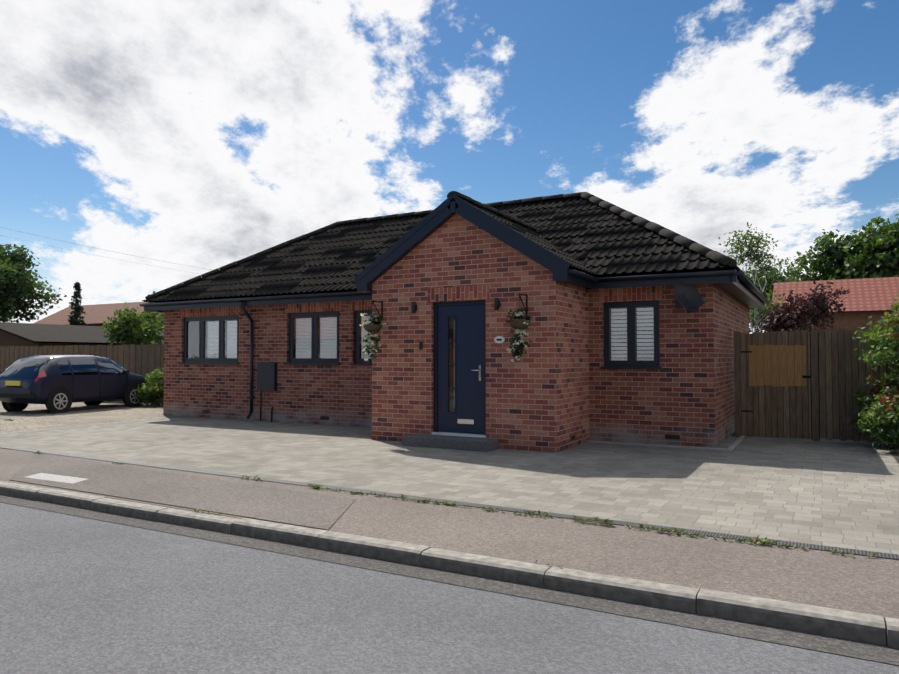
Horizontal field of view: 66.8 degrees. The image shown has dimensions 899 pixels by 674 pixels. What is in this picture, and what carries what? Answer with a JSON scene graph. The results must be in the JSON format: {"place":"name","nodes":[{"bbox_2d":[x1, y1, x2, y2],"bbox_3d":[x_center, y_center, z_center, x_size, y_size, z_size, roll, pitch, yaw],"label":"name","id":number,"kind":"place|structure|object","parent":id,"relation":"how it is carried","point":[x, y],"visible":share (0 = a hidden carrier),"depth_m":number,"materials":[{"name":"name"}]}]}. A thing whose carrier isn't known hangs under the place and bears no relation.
{"place":"outdoors","nodes":[
{"label":"outdoors","id":0,"kind":"place"},
{"bbox_2d":[1,228,209,273],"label":"overhead wires","id":1,"kind":"object","parent":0,"point":[102,249],"visible":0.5,"depth_m":33.48,"materials":[{"name":"black plastic"}]},
{"bbox_2d":[2,419,884,621],"bbox_3d":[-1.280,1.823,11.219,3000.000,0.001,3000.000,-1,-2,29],"label":"ground","id":2,"kind":"structure","parent":0,"point":[733,434],"depth_m":12.34,"materials":[{"name":"grey"}]},
{"bbox_2d":[0,244,66,322],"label":"tree","id":3,"kind":"object","parent":2,"relation":"on","point":[17,286],"visible":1,"depth_m":57.60,"materials":[{"name":"green plant"}]},
{"bbox_2d":[67,282,85,325],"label":"cypress tree","id":4,"kind":"object","parent":2,"relation":"on","point":[78,309],"visible":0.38,"depth_m":58.79,"materials":[{"name":"green plant"}]},
{"bbox_2d":[0,322,163,374],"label":"neighbour garage","id":5,"kind":"structure","parent":2,"relation":"on","point":[22,334],"depth_m":28.57,"materials":[{"name":"grey tile"}]},
{"bbox_2d":[0,401,176,433],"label":"gravel drive","id":6,"kind":"structure","parent":2,"relation":"on","point":[32,417],"depth_m":15.87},
{"bbox_2d":[0,355,149,413],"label":"parked hatchback","id":7,"kind":"object","parent":6,"relation":"on","point":[57,383],"visible":0.9,"depth_m":16.90,"materials":[{"name":"blue paint"}]},
{"bbox_2d":[0,344,163,401],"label":"neighbour fence","id":8,"kind":"object","parent":6,"relation":"on","point":[146,359],"visible":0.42,"depth_m":21.15,"materials":[{"name":"brown wood"}]},
{"bbox_2d":[134,366,163,406],"bbox_3d":[-8.174,1.380,19.023,1.310,1.161,1.241,-2,-2,44],"label":"shrub","id":9,"kind":"object","parent":6,"relation":"on","point":[151,390],"visible":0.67,"depth_m":18.69,"materials":[{"name":"green plant"}]},
{"bbox_2d":[33,291,162,325],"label":"distant house","id":10,"kind":"structure","parent":2,"relation":"on","point":[96,314],"depth_m":65.80,"materials":[{"name":"brick"}]},
{"bbox_2d":[101,302,164,373],"bbox_3d":[-12.436,0.413,27.089,2.532,3.521,2.911,1,-2,-23],"label":"tree","id":11,"kind":"object","parent":2,"relation":"on","point":[128,327],"visible":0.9,"depth_m":26.25,"materials":[{"name":"green plant"}]},
{"bbox_2d":[0,448,898,618],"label":"footway","id":12,"kind":"structure","parent":2,"relation":"on","point":[859,583],"depth_m":4.83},
{"bbox_2d":[9,454,355,529],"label":"footway patches","id":13,"kind":"object","parent":12,"relation":"on","point":[315,510],"visible":0.9,"depth_m":6.88,"materials":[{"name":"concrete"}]},
{"bbox_2d":[3,419,879,566],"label":"weeds","id":14,"kind":"object","parent":12,"relation":"on","point":[753,539],"visible":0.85,"depth_m":5.57,"materials":[{"name":"green plant"}]},
{"bbox_2d":[0,416,898,554],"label":"block paving","id":15,"kind":"structure","parent":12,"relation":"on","point":[838,494],"depth_m":8.08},
{"bbox_2d":[3,416,744,450],"bbox_3d":[-1.854,1.686,11.497,11.990,0.030,6.870,-1,-2,29],"label":"paving edging","id":16,"kind":"object","parent":15,"relation":"on","point":[735,443],"visible":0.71,"depth_m":10.43,"materials":[{"name":"concrete"}]},
{"bbox_2d":[402,434,498,451],"bbox_3d":[0.005,1.590,10.283,1.440,0.150,0.420,-1,-2,29],"label":"doorstep","id":17,"kind":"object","parent":15,"relation":"on","point":[455,442],"depth_m":10.10,"materials":[{"name":"concrete"}]},
{"bbox_2d":[163,214,748,452],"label":"house walls","id":18,"kind":"structure","parent":15,"relation":"on","point":[555,388],"depth_m":10.76,"materials":[{"name":"brick"}]},
{"bbox_2d":[360,301,385,360],"bbox_3d":[-1.219,-0.096,10.963,0.422,0.998,0.374,1,-2,-22],"label":"hanging basket","id":19,"kind":"object","parent":18,"relation":"attached to","point":[372,325],"visible":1,"depth_m":10.88,"materials":[{"name":"green plant"}]},
{"bbox_2d":[179,300,661,369],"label":"window frames","id":20,"kind":"structure","parent":18,"relation":"attached to","point":[631,362],"depth_m":13.43,"materials":[{"name":"black plastic"}]},
{"bbox_2d":[187,307,653,411],"bbox_3d":[-1.794,0.390,12.530,10.566,1.683,1.525,-1,-2,29],"label":"window glass","id":21,"kind":"object","parent":18,"relation":"attached to","point":[301,337],"visible":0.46,"depth_m":15.01,"materials":[{"name":"glass"}]},
{"bbox_2d":[180,285,661,316],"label":"soldier courses","id":22,"kind":"object","parent":18,"relation":"attached to","point":[482,293],"visible":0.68,"depth_m":10.89,"materials":[{"name":"brick"}]},
{"bbox_2d":[203,298,679,440],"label":"wall fittings","id":23,"kind":"object","parent":18,"relation":"attached to","point":[267,376],"depth_m":14.28,"materials":[{"name":"black plastic"}]},
{"bbox_2d":[139,195,769,418],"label":"fascia gutters","id":24,"kind":"object","parent":18,"relation":"attached to","point":[740,286],"visible":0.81,"depth_m":10.65,"materials":[{"name":"black plastic"}]},
{"bbox_2d":[142,196,767,302],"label":"roof tiles","id":25,"kind":"object","parent":18,"relation":"on","point":[583,235],"visible":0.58,"depth_m":14.12,"materials":[{"name":"black tile"}]},
{"bbox_2d":[145,191,766,299],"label":"ridge tiles","id":26,"kind":"object","parent":25,"relation":"on","point":[721,258],"visible":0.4,"depth_m":13.31,"materials":[{"name":"black tile"}]},
{"bbox_2d":[432,300,485,437],"bbox_3d":[0.167,0.490,10.558,0.950,2.095,0.120,-1,-2,29],"label":"front door","id":27,"kind":"structure","parent":18,"relation":"attached to","point":[466,417],"depth_m":10.55,"materials":[{"name":"blue plastic"}]},
{"bbox_2d":[494,336,504,342],"bbox_3d":[0.743,0.041,10.157,0.170,0.110,0.014,-1,-2,29],"label":"number plaque","id":28,"kind":"object","parent":18,"relation":"attached to","point":[499,339],"visible":1,"depth_m":10.15,"materials":[{"name":"white ceramic"}]},
{"bbox_2d":[506,293,531,361],"bbox_3d":[1.026,-0.134,9.716,0.433,0.996,0.338,1,-2,-29],"label":"hanging basket","id":29,"kind":"object","parent":18,"relation":"attached to","point":[520,324],"visible":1,"depth_m":9.65,"materials":[{"name":"green plant"}]},
{"bbox_2d":[674,280,705,310],"bbox_3d":[3.568,-0.611,10.105,0.431,0.461,0.595,-1,-2,20],"label":"satellite dish","id":30,"kind":"object","parent":18,"relation":"on","point":[687,296],"visible":0.98,"depth_m":10.12,"materials":[{"name":"grey metal"}]},
{"bbox_2d":[318,307,653,433],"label":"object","id":31,"kind":"object","parent":15,"relation":"on","point":[648,332],"depth_m":11.18,"materials":[{"name":"white"}]},
{"bbox_2d":[734,328,898,444],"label":"garden fence and gate","id":32,"kind":"object","parent":15,"relation":"on","point":[801,384],"visible":0.92,"depth_m":11.13,"materials":[{"name":"wood"}]},
{"bbox_2d":[885,444,898,461],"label":"planting bed soil","id":33,"kind":"structure","parent":15,"relation":"on","point":[895,455],"depth_m":9.68,"materials":[{"name":"brown soil"}]},
{"bbox_2d":[847,294,898,453],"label":"photinia shrub","id":34,"kind":"object","parent":33,"relation":"on","point":[883,412],"visible":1,"depth_m":9.81,"materials":[{"name":"green plant"}]},
{"bbox_2d":[0,446,898,558],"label":"edging strip","id":35,"kind":"object","parent":12,"relation":"on","point":[844,550],"depth_m":6.18,"materials":[{"name":"grey concrete"}]},
{"bbox_2d":[0,480,898,648],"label":"kerb","id":36,"kind":"structure","parent":2,"relation":"on","point":[852,625],"depth_m":4.38,"materials":[{"name":"grey concrete"}]},
{"bbox_2d":[718,222,792,331],"bbox_3d":[12.242,-1.161,27.689,3.226,6.697,3.340,-1,-2,29],"label":"birch tree","id":37,"kind":"object","parent":2,"relation":"on","point":[750,246],"visible":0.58,"depth_m":27.48,"materials":[{"name":"green plant"}]},
{"bbox_2d":[743,267,795,329],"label":"tree","id":38,"kind":"object","parent":2,"relation":"on","point":[777,280],"visible":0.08,"depth_m":47.21,"materials":[{"name":"green plant"}]},
{"bbox_2d":[749,280,850,332],"bbox_3d":[12.516,0.050,24.430,3.236,4.079,2.869,-1,-2,29],"label":"purple plum tree","id":39,"kind":"object","parent":2,"relation":"on","point":[816,304],"visible":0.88,"depth_m":23.84,"materials":[{"name":"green plant"}]},
{"bbox_2d":[762,229,898,281],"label":"tree","id":40,"kind":"object","parent":2,"relation":"on","point":[833,252],"visible":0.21,"depth_m":55.63,"materials":[{"name":"green plant"}]},
{"bbox_2d":[771,277,898,332],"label":"red roof bungalow","id":41,"kind":"object","parent":2,"relation":"on","point":[864,300],"visible":0.18,"depth_m":33.86,"materials":[{"name":"red tile"}]},
{"bbox_2d":[835,214,898,278],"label":"tree","id":42,"kind":"object","parent":2,"relation":"on","point":[877,247],"visible":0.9,"depth_m":51.96,"materials":[{"name":"green plant"}]},
{"bbox_2d":[858,316,898,328],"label":"garden shrub behind fence","id":43,"kind":"object","parent":2,"relation":"on","point":[870,323],"visible":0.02,"depth_m":12.99,"materials":[{"name":"green plant"}]},
{"bbox_2d":[0,502,898,673],"bbox_3d":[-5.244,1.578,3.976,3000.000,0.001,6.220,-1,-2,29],"label":"road","id":44,"kind":"structure","parent":0,"point":[80,595],"depth_m":3.73,"materials":[{"name":"grey asphalt"}]},
{"bbox_2d":[0,494,898,664],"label":"road gutter","id":45,"kind":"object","parent":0,"point":[848,647],"depth_m":4.23,"materials":[{"name":"grey asphalt"}]},
{"bbox_2d":[0,0,898,333],"label":"sky","id":46,"kind":"structure","parent":0,"point":[206,134],"materials":[{"name":"blue"}]}
]}

